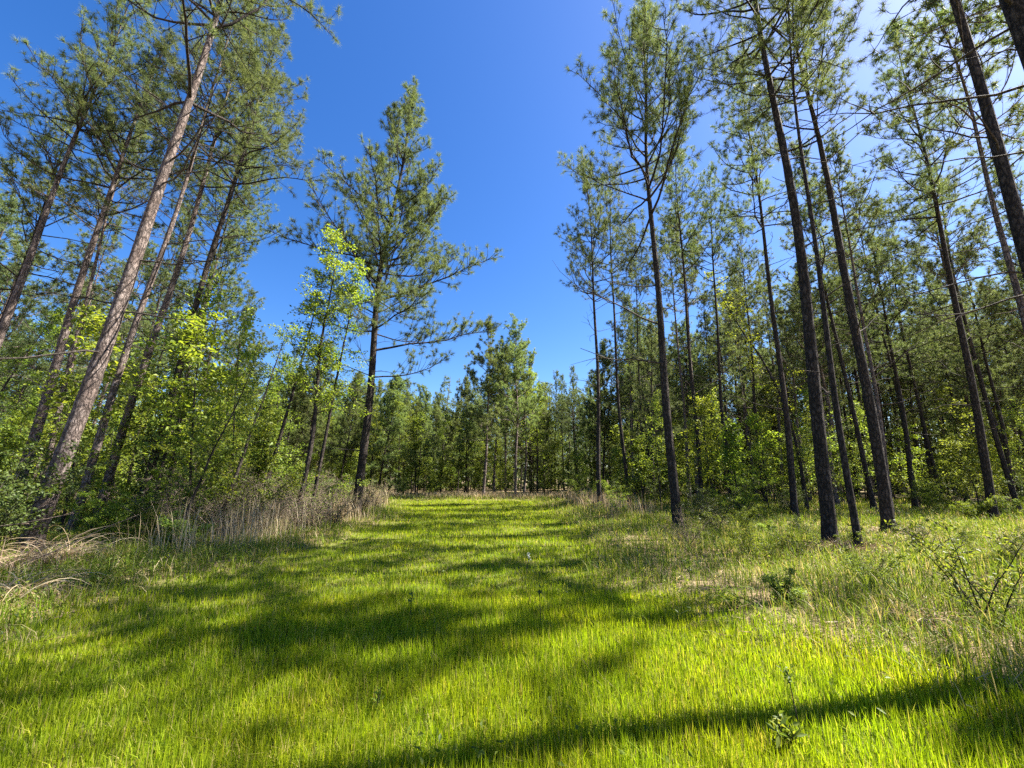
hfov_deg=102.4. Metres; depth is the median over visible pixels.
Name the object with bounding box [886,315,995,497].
pine tree
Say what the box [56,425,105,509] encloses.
sapling tree
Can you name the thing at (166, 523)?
shrub
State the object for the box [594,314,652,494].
pine tree
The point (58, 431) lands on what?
hardwood tree
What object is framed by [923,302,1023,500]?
pine tree
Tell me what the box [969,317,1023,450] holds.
pine tree
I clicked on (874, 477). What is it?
pine tree
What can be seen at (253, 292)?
pine tree
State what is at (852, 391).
pine tree
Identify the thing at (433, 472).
sapling tree
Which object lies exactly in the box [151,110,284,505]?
pine tree
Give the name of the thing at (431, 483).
shrub
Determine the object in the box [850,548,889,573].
twiggy bush
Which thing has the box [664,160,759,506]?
pine tree
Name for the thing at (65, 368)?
pine tree
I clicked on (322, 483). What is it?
shrub
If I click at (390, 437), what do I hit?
pine tree
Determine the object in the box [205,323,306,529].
sapling tree
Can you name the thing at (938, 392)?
sapling tree
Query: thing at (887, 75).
pine tree
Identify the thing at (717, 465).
sapling tree
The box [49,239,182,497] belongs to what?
pine tree
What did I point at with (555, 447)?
sapling tree
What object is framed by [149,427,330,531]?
shrub
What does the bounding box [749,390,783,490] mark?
pine tree
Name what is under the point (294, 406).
pine tree
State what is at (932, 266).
pine tree
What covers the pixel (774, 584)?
shrub
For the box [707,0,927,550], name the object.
pine tree
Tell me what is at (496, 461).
sapling tree
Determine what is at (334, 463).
sapling tree
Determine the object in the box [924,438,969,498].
sapling tree
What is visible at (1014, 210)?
pine tree
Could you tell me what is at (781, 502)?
shrub
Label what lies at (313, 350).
hardwood tree
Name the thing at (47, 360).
pine tree
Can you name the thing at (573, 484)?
shrub
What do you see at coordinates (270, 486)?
twiggy bush
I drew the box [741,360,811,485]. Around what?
pine tree
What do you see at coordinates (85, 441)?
sapling tree
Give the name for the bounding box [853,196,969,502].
pine tree
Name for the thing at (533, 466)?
pine tree
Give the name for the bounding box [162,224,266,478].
pine tree
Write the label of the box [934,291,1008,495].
pine tree
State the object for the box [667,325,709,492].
pine tree
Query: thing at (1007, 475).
pine tree
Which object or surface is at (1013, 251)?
pine tree
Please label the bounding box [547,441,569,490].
sapling tree
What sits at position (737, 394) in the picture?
pine tree
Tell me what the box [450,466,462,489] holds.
sapling tree
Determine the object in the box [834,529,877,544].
shrub
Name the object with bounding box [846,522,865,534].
shrub
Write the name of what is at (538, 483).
shrub
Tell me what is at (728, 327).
pine tree
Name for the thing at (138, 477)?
climbing vine
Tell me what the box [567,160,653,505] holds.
pine tree
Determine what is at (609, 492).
shrub
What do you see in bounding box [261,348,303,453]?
pine tree
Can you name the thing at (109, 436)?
hardwood tree
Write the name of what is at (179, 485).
shrub
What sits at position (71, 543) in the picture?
fallen branch
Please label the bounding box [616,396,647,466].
hardwood tree
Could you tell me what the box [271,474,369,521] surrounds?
twiggy bush
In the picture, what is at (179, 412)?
sapling tree
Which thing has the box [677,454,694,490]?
sapling tree
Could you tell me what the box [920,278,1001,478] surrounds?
pine tree
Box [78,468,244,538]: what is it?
twiggy bush
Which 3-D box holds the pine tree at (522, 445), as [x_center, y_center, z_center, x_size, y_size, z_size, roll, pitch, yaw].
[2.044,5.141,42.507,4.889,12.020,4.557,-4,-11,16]
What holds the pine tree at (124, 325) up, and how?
on the ground at (490, 587)
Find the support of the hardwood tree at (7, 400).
on the ground at (490, 587)
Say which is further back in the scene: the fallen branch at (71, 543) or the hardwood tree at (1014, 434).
the hardwood tree at (1014, 434)
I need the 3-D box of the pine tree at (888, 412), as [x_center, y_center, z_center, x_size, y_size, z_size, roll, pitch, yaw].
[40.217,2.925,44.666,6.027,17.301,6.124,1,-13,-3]
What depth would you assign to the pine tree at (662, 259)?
30.69 m
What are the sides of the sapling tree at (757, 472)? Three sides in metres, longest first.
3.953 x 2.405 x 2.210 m
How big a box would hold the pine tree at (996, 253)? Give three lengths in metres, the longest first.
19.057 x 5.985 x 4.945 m
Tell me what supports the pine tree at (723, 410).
on the ground at (490, 587)
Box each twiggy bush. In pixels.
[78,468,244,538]
[124,458,282,530]
[167,475,280,532]
[199,494,268,540]
[216,478,305,530]
[220,466,302,521]
[241,464,346,520]
[245,475,347,527]
[248,472,301,511]
[262,478,327,512]
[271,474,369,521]
[276,481,356,532]
[287,470,349,492]
[294,473,368,501]
[315,489,364,526]
[331,477,354,498]
[332,487,367,516]
[340,477,382,509]
[363,476,400,505]
[602,506,625,521]
[632,496,649,511]
[645,505,732,548]
[701,498,726,515]
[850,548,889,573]
[884,509,1023,630]
[893,517,938,540]
[987,533,1023,561]
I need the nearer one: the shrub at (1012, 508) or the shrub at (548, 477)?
the shrub at (1012, 508)
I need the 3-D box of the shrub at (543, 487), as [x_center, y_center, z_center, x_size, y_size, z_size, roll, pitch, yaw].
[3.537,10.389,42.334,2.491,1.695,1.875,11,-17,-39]
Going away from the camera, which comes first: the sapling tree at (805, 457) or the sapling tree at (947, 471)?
the sapling tree at (805, 457)
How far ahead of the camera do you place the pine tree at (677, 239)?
25.89 m
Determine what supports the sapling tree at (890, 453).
on the ground at (490, 587)
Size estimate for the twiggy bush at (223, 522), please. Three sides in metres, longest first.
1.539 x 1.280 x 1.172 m
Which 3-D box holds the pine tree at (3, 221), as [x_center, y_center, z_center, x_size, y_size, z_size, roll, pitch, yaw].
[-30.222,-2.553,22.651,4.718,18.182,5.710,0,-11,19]
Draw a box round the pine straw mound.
[749,532,938,560]
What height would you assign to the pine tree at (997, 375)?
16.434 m
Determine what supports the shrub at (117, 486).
on the ground at (490, 587)
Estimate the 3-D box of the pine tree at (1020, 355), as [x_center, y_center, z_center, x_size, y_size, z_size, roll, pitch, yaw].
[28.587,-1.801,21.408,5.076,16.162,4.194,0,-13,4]
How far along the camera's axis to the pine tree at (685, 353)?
32.20 m
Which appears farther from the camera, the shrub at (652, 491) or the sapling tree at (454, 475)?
the sapling tree at (454, 475)
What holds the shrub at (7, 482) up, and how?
on the ground at (490, 587)
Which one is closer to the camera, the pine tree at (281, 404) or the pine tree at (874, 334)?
the pine tree at (874, 334)
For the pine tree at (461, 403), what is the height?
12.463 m
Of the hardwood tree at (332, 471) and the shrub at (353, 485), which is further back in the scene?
the hardwood tree at (332, 471)
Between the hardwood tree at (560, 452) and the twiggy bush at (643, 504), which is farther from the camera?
the hardwood tree at (560, 452)
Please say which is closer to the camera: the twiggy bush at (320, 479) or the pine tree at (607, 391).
the twiggy bush at (320, 479)
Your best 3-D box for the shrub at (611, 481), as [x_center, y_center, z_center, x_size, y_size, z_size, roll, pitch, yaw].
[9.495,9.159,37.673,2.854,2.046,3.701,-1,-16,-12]
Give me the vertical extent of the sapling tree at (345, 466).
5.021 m
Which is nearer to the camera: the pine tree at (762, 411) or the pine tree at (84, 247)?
the pine tree at (84, 247)
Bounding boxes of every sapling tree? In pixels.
[0,301,158,530]
[0,385,56,482]
[0,406,40,497]
[0,426,30,497]
[19,373,103,480]
[25,329,193,516]
[33,424,106,501]
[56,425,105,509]
[57,408,106,469]
[66,273,259,521]
[88,432,132,495]
[89,326,238,514]
[89,408,129,492]
[115,441,143,496]
[119,396,151,482]
[129,304,252,514]
[133,342,277,521]
[139,304,299,496]
[167,427,195,497]
[177,368,259,491]
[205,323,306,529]
[222,418,283,508]
[242,398,305,490]
[309,452,325,475]
[327,449,342,481]
[328,442,355,485]
[335,463,346,482]
[343,458,355,488]
[349,448,373,486]
[365,465,373,486]
[372,447,389,491]
[404,469,412,492]
[412,448,434,484]
[424,457,445,491]
[433,458,451,493]
[437,457,451,491]
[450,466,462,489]
[453,460,473,489]
[468,461,483,491]
[472,468,488,489]
[489,446,509,492]
[489,461,504,490]
[495,466,507,491]
[500,460,513,489]
[505,461,522,490]
[535,461,545,491]
[537,439,563,494]
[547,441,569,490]
[547,471,554,492]
[558,442,578,486]
[564,447,587,486]
[568,426,595,488]
[572,453,593,489]
[588,460,604,486]
[601,424,639,495]
[608,446,632,489]
[611,435,661,503]
[611,459,632,493]
[618,389,694,511]
[636,440,650,494]
[646,468,658,497]
[651,435,697,500]
[674,412,708,493]
[675,439,693,490]
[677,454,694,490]
[680,429,708,490]
[681,387,757,497]
[681,392,725,501]
[681,393,726,499]
[683,448,709,491]
[684,442,713,490]
[703,428,736,495]
[708,459,723,492]
[712,418,758,506]
[732,446,745,485]
[740,412,801,508]
[741,406,795,496]
[742,446,780,493]
[743,414,800,503]
[754,423,785,499]
[773,443,788,488]
[774,446,788,488]
[775,380,874,484]
[780,418,814,493]
[784,397,856,490]
[787,447,817,496]
[792,403,831,480]
[830,440,864,502]
[831,392,898,500]
[837,400,916,490]
[846,443,875,496]
[873,445,908,498]
[891,423,934,505]
[898,408,957,481]
[915,375,1020,504]
[919,440,972,499]
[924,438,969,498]
[939,432,1002,505]
[940,449,973,495]
[941,427,978,490]
[954,406,1002,489]
[970,444,1015,495]
[974,436,1017,489]
[990,457,1019,499]
[991,397,1023,485]
[998,434,1023,492]
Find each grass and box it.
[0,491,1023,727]
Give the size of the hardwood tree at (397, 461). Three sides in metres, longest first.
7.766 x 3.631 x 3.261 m
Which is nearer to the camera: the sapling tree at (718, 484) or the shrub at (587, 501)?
the shrub at (587, 501)
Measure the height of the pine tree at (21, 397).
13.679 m
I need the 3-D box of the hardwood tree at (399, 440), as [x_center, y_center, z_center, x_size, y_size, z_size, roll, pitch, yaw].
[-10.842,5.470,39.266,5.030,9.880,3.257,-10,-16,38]
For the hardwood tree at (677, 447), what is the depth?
41.08 m
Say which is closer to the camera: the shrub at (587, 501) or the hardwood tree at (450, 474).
the shrub at (587, 501)
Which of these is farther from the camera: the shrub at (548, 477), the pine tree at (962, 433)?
the shrub at (548, 477)
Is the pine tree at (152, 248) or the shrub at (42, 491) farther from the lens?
the pine tree at (152, 248)
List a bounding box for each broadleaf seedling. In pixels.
[370,686,384,710]
[678,557,700,578]
[766,710,807,750]
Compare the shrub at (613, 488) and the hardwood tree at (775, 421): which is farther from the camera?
the hardwood tree at (775, 421)
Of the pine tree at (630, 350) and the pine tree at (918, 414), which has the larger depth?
the pine tree at (918, 414)
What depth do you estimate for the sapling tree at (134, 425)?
25.01 m
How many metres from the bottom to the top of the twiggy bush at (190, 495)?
2.211 m
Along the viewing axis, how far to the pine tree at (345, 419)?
46.32 m
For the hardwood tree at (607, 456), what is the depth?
40.14 m
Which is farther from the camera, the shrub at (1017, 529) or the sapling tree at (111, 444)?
the sapling tree at (111, 444)
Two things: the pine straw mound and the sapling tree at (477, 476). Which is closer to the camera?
the pine straw mound
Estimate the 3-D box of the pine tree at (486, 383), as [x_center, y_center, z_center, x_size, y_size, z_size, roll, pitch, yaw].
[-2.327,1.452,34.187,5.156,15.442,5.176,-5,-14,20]
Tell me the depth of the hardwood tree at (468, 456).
41.99 m
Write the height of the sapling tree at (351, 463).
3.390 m
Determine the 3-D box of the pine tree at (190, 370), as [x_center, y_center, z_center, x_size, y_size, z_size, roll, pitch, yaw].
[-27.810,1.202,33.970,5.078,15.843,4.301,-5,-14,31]
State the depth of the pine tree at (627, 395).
38.27 m
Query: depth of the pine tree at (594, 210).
22.44 m
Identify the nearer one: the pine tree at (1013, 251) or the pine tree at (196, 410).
the pine tree at (1013, 251)
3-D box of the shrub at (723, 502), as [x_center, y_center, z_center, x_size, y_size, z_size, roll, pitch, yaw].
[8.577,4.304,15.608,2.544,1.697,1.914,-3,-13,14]
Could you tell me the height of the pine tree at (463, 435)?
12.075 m
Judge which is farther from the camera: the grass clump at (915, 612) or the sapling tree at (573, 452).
the sapling tree at (573, 452)
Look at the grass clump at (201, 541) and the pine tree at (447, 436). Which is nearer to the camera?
the grass clump at (201, 541)
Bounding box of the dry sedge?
[64,484,663,562]
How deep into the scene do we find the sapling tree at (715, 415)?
24.08 m
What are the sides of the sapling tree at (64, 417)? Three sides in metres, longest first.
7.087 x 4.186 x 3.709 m
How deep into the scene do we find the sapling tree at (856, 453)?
25.77 m
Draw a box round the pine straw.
[0,497,1023,704]
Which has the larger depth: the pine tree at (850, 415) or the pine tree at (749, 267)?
the pine tree at (850, 415)
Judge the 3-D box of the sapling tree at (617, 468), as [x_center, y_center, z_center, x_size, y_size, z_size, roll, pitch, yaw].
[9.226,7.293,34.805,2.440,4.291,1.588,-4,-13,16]
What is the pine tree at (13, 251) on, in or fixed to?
on the ground at (490, 587)
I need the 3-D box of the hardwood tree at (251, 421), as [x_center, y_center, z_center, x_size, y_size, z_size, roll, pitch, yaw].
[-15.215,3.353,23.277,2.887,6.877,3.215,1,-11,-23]
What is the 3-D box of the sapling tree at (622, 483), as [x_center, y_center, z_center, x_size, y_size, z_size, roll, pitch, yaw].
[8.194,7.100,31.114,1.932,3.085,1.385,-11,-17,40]
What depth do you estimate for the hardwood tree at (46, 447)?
36.80 m
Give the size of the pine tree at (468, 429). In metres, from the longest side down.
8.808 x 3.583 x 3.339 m
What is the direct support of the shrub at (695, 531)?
on the ground at (490, 587)
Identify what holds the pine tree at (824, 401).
on the ground at (490, 587)
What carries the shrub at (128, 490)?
on the ground at (490, 587)
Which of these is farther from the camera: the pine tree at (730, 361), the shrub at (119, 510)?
the pine tree at (730, 361)
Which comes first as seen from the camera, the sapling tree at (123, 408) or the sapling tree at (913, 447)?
the sapling tree at (123, 408)
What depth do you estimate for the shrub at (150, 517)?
9.68 m
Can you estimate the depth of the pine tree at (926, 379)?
36.24 m
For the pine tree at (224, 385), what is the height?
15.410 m
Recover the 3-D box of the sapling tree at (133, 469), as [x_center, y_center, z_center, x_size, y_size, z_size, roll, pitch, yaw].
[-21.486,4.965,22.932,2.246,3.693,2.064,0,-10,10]
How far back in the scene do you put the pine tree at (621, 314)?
39.89 m
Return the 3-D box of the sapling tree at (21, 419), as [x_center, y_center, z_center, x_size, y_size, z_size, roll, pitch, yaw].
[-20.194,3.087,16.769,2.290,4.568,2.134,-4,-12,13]
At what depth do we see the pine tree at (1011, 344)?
25.52 m
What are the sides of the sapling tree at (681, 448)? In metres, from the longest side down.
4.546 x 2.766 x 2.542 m
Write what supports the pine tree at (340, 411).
on the ground at (490, 587)
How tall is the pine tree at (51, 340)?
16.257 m
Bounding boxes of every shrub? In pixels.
[0,440,115,545]
[0,442,118,511]
[0,466,96,545]
[0,470,77,518]
[0,476,99,536]
[58,490,157,541]
[61,494,95,514]
[74,500,124,527]
[79,504,133,532]
[90,475,162,501]
[92,477,158,510]
[92,498,128,517]
[119,468,201,512]
[119,476,234,527]
[128,501,203,538]
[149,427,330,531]
[151,510,220,548]
[158,440,293,514]
[161,466,241,506]
[168,466,263,517]
[218,492,271,523]
[233,467,336,512]
[251,455,369,512]
[258,471,330,509]
[315,476,378,500]
[317,479,352,508]
[385,476,421,494]
[390,468,421,493]
[396,476,412,491]
[410,472,449,493]
[419,477,449,492]
[424,474,442,491]
[440,475,459,492]
[519,480,538,492]
[526,479,545,492]
[534,478,558,492]
[539,471,559,484]
[549,478,587,497]
[562,476,602,499]
[581,496,605,508]
[587,480,614,498]
[590,477,632,505]
[602,480,638,504]
[603,473,631,492]
[608,501,630,515]
[642,476,669,504]
[677,479,759,528]
[690,524,709,539]
[695,494,723,514]
[698,475,778,515]
[702,510,809,562]
[724,504,766,523]
[757,519,777,531]
[758,566,810,604]
[762,479,815,503]
[771,487,810,513]
[783,514,819,531]
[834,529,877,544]
[841,548,911,586]
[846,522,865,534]
[893,472,977,509]
[897,488,919,500]
[902,477,944,500]
[909,480,961,510]
[923,516,999,545]
[947,532,1023,565]
[948,495,1003,518]
[951,464,1019,503]
[951,527,980,538]
[983,495,1023,514]
[1002,475,1023,494]
[1013,526,1023,542]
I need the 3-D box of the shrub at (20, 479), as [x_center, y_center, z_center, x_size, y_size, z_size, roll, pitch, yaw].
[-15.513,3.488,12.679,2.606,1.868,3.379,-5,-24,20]
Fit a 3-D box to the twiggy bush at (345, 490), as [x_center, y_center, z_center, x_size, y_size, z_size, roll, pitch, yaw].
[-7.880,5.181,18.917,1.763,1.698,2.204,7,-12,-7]
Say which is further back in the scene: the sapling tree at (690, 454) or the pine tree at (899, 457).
the pine tree at (899, 457)
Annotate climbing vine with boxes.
[121,291,211,522]
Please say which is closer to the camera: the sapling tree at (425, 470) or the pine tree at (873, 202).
the pine tree at (873, 202)
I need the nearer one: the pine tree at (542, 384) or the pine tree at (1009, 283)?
the pine tree at (1009, 283)
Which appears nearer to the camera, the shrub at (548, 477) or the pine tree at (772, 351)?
the pine tree at (772, 351)
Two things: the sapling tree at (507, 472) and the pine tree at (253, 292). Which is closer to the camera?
the pine tree at (253, 292)
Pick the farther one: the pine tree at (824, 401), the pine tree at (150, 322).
the pine tree at (824, 401)
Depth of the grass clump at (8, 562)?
6.82 m
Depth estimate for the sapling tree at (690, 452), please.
34.72 m
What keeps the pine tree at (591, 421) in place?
on the ground at (490, 587)
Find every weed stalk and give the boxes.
[408,592,414,616]
[537,585,542,618]
[779,664,799,728]
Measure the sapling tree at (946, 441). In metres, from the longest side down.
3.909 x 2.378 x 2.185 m
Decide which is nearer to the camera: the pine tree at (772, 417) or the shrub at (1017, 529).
the shrub at (1017, 529)
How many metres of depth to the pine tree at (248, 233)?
20.17 m
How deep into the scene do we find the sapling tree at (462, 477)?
39.66 m
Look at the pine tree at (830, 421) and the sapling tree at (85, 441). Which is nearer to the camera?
the sapling tree at (85, 441)
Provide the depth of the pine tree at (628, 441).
45.95 m
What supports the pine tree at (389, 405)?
on the ground at (490, 587)
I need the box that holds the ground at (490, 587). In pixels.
[0,479,1023,767]
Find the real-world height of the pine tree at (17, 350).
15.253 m
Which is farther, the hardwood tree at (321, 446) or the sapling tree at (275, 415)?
the hardwood tree at (321, 446)
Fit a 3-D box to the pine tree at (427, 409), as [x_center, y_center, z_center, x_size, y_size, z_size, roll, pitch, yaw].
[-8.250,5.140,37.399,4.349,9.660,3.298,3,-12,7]
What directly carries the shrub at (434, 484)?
on the ground at (490, 587)
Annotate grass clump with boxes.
[0,525,150,575]
[0,534,109,579]
[0,562,104,605]
[53,559,147,584]
[159,531,238,551]
[690,581,769,608]
[846,595,1011,642]
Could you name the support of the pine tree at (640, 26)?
on the ground at (490, 587)
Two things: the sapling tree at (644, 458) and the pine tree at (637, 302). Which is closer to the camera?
the pine tree at (637, 302)
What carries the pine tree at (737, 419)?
on the ground at (490, 587)
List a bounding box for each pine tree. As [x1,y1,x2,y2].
[0,0,194,380]
[0,0,342,556]
[0,27,213,518]
[0,78,122,323]
[0,94,175,489]
[0,188,46,345]
[0,197,53,359]
[0,227,66,415]
[0,263,116,491]
[0,310,41,437]
[0,310,68,446]
[0,318,38,416]
[0,343,66,466]
[1,310,86,432]
[26,284,110,494]
[29,210,142,489]
[36,259,148,423]
[37,281,111,424]
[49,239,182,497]
[62,335,126,429]
[64,0,315,531]
[89,318,143,480]
[91,0,293,517]
[93,203,215,496]
[98,306,165,492]
[103,302,178,437]
[119,276,195,482]
[121,6,329,524]
[126,297,191,468]
[140,132,282,499]
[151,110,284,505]
[156,319,213,395]
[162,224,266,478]
[168,287,277,439]
[175,371,216,493]
[194,369,238,440]
[204,342,241,473]
[206,318,269,439]
[219,340,271,469]
[248,370,307,464]
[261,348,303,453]
[262,75,504,514]
[270,365,312,484]
[285,339,341,471]
[285,372,323,490]
[294,390,324,472]
[303,389,346,465]
[318,372,371,485]
[318,382,352,475]
[336,371,366,477]
[345,383,383,475]
[347,389,377,459]
[366,369,409,485]
[367,379,392,486]
[371,380,408,492]
[384,420,408,489]
[392,383,418,488]
[394,390,442,492]
[397,383,433,491]
[397,401,432,493]
[417,392,453,488]
[438,413,456,491]
[442,375,475,491]
[443,421,463,484]
[448,386,481,492]
[450,407,482,493]
[455,316,512,494]
[462,397,491,490]
[467,352,515,492]
[475,346,532,492]
[477,314,545,495]
[490,420,512,487]
[491,404,528,490]
[504,338,555,493]
[513,386,554,491]
[522,380,561,463]
[522,417,542,488]
[527,393,563,491]
[540,370,572,491]
[546,373,583,489]
[554,155,643,509]
[554,365,593,490]
[555,0,739,527]
[559,383,592,490]
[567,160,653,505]
[575,378,591,484]
[576,373,610,483]
[579,411,608,473]
[582,337,637,491]
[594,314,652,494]
[602,320,689,501]
[606,220,662,498]
[607,377,649,485]
[608,293,656,492]
[609,331,655,426]
[609,357,643,480]
[611,309,681,492]
[614,303,677,489]
[614,335,690,493]
[619,375,649,491]
[627,324,676,492]
[630,212,715,497]
[631,129,734,510]
[643,200,745,502]
[643,316,687,492]
[644,316,726,495]
[652,319,697,494]
[656,0,892,545]
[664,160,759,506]
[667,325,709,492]
[671,350,730,493]
[676,294,751,491]
[676,297,761,496]
[677,332,730,488]
[688,316,729,493]
[698,207,789,502]
[700,294,763,492]
[701,271,766,498]
[703,372,736,488]
[704,50,826,516]
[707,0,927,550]
[710,313,758,458]
[712,259,781,496]
[714,289,766,495]
[714,336,777,493]
[721,308,762,491]
[722,0,914,532]
[729,382,774,461]
[732,262,792,498]
[732,320,806,494]
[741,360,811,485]
[742,362,789,487]
[747,300,843,495]
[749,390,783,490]
[750,304,830,500]
[753,136,907,509]
[760,262,864,506]
[761,326,829,493]
[764,303,861,436]
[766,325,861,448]
[770,275,845,394]
[776,262,871,503]
[777,123,940,512]
[786,335,843,398]
[791,258,908,499]
[795,315,841,440]
[802,378,869,453]
[811,182,930,505]
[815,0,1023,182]
[815,274,883,497]
[816,238,910,419]
[821,281,879,494]
[825,337,893,495]
[829,13,1023,519]
[829,228,980,507]
[839,258,922,497]
[842,345,888,489]
[845,321,887,493]
[847,302,926,463]
[852,334,915,493]
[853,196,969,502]
[856,0,1023,321]
[860,0,1018,323]
[860,243,954,496]
[861,0,1023,347]
[869,329,916,495]
[875,174,1004,465]
[877,330,939,487]
[880,348,968,498]
[880,370,908,478]
[882,377,940,476]
[884,132,1023,509]
[886,288,959,494]
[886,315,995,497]
[887,245,996,500]
[897,324,946,493]
[899,268,998,497]
[909,306,968,493]
[914,241,1023,505]
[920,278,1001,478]
[920,376,958,477]
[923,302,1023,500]
[923,320,972,495]
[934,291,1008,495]
[947,290,1023,455]
[951,152,1023,345]
[969,311,1023,479]
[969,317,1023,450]
[974,279,1023,468]
[975,259,1018,429]
[981,233,1023,354]
[987,260,1023,364]
[988,279,1022,391]
[992,278,1023,406]
[1002,280,1023,362]
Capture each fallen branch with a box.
[0,512,73,526]
[20,514,138,564]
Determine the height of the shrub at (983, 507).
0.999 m
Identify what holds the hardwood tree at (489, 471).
on the ground at (490, 587)
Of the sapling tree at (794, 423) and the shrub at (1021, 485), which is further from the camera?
the sapling tree at (794, 423)
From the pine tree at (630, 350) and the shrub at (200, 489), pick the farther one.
the pine tree at (630, 350)
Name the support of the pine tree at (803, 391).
on the ground at (490, 587)
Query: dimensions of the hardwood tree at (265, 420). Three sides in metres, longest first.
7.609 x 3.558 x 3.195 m
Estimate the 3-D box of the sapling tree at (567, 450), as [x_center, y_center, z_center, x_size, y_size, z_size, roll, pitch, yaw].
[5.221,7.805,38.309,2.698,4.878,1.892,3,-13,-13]
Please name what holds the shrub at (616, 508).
on the ground at (490, 587)
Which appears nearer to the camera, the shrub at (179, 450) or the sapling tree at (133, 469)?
the shrub at (179, 450)
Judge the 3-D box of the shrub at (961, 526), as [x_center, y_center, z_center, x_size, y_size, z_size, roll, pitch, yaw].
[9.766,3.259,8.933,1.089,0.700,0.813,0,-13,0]
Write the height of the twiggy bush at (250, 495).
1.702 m
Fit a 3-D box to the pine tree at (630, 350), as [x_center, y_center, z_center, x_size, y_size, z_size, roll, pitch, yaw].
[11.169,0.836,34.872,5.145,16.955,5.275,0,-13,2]
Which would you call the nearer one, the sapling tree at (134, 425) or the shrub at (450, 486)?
the sapling tree at (134, 425)
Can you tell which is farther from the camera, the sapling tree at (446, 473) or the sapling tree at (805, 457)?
the sapling tree at (446, 473)
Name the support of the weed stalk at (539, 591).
on the ground at (490, 587)
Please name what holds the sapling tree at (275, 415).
on the ground at (490, 587)
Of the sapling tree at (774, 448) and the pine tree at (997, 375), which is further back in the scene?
the pine tree at (997, 375)
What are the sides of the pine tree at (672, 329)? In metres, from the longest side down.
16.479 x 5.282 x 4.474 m
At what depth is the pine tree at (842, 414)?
44.10 m
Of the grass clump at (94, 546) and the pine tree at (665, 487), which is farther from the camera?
the pine tree at (665, 487)
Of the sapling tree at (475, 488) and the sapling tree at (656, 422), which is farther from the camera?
the sapling tree at (475, 488)
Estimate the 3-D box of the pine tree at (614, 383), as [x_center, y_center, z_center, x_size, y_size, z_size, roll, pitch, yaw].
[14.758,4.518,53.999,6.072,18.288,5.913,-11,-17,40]
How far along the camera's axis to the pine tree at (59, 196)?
19.27 m
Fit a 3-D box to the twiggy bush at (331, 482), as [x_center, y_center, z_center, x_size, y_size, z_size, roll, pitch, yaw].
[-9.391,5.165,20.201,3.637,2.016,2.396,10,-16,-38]
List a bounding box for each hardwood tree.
[0,304,67,449]
[0,355,76,461]
[0,367,24,453]
[5,374,76,476]
[26,387,69,464]
[30,414,67,473]
[78,404,122,474]
[86,327,176,455]
[98,371,164,501]
[115,361,168,474]
[132,396,197,505]
[161,374,211,504]
[182,350,227,483]
[192,396,235,472]
[205,406,253,472]
[224,387,262,482]
[224,390,289,475]
[234,269,344,489]
[239,351,320,474]
[265,223,373,521]
[289,257,378,518]
[301,416,337,481]
[313,417,344,481]
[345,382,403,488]
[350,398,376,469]
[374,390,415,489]
[383,426,403,491]
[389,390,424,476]
[402,412,429,493]
[413,441,433,491]
[428,413,459,480]
[444,426,461,489]
[447,445,458,477]
[453,415,483,491]
[454,434,475,489]
[465,424,496,477]
[487,441,501,489]
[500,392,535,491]
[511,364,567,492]
[512,410,549,490]
[544,417,569,489]
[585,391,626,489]
[601,418,629,473]
[612,344,680,460]
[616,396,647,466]
[671,390,684,489]
[689,350,733,454]
[704,270,809,509]
[720,355,771,492]
[740,406,778,492]
[754,381,813,489]
[781,394,814,493]
[783,389,837,459]
[835,383,888,470]
[868,384,941,489]
[869,419,901,474]
[964,380,1021,499]
[993,398,1023,462]
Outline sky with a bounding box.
[0,0,1023,478]
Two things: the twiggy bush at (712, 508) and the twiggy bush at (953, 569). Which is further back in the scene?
the twiggy bush at (712, 508)
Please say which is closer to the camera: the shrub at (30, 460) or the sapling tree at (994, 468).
the shrub at (30, 460)
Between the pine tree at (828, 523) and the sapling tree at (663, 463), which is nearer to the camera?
the pine tree at (828, 523)
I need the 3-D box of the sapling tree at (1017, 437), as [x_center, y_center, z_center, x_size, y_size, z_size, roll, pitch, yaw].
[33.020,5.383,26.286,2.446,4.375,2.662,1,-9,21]
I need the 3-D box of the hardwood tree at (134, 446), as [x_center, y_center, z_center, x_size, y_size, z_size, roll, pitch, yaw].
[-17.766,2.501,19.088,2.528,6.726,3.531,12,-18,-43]
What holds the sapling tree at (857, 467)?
on the ground at (490, 587)
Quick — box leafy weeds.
[0,493,1023,767]
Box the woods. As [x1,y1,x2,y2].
[0,347,1023,495]
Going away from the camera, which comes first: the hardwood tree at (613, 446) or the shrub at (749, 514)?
the shrub at (749, 514)
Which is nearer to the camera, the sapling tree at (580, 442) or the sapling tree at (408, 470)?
the sapling tree at (580, 442)
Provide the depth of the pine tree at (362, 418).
52.09 m
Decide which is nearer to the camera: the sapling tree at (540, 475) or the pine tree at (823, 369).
the pine tree at (823, 369)
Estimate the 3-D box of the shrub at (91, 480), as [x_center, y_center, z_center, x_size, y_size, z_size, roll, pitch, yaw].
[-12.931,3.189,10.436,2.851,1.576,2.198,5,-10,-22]
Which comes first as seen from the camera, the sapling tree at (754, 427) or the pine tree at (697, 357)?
the sapling tree at (754, 427)
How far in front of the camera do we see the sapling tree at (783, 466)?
35.86 m
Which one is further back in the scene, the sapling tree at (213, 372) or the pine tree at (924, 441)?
the pine tree at (924, 441)
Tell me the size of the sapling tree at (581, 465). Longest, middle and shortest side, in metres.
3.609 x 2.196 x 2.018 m
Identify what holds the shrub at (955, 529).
on the ground at (490, 587)
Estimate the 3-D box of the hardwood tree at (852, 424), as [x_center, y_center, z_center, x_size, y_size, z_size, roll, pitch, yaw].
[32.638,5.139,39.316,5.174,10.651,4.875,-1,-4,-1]
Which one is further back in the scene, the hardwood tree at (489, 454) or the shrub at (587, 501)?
the hardwood tree at (489, 454)

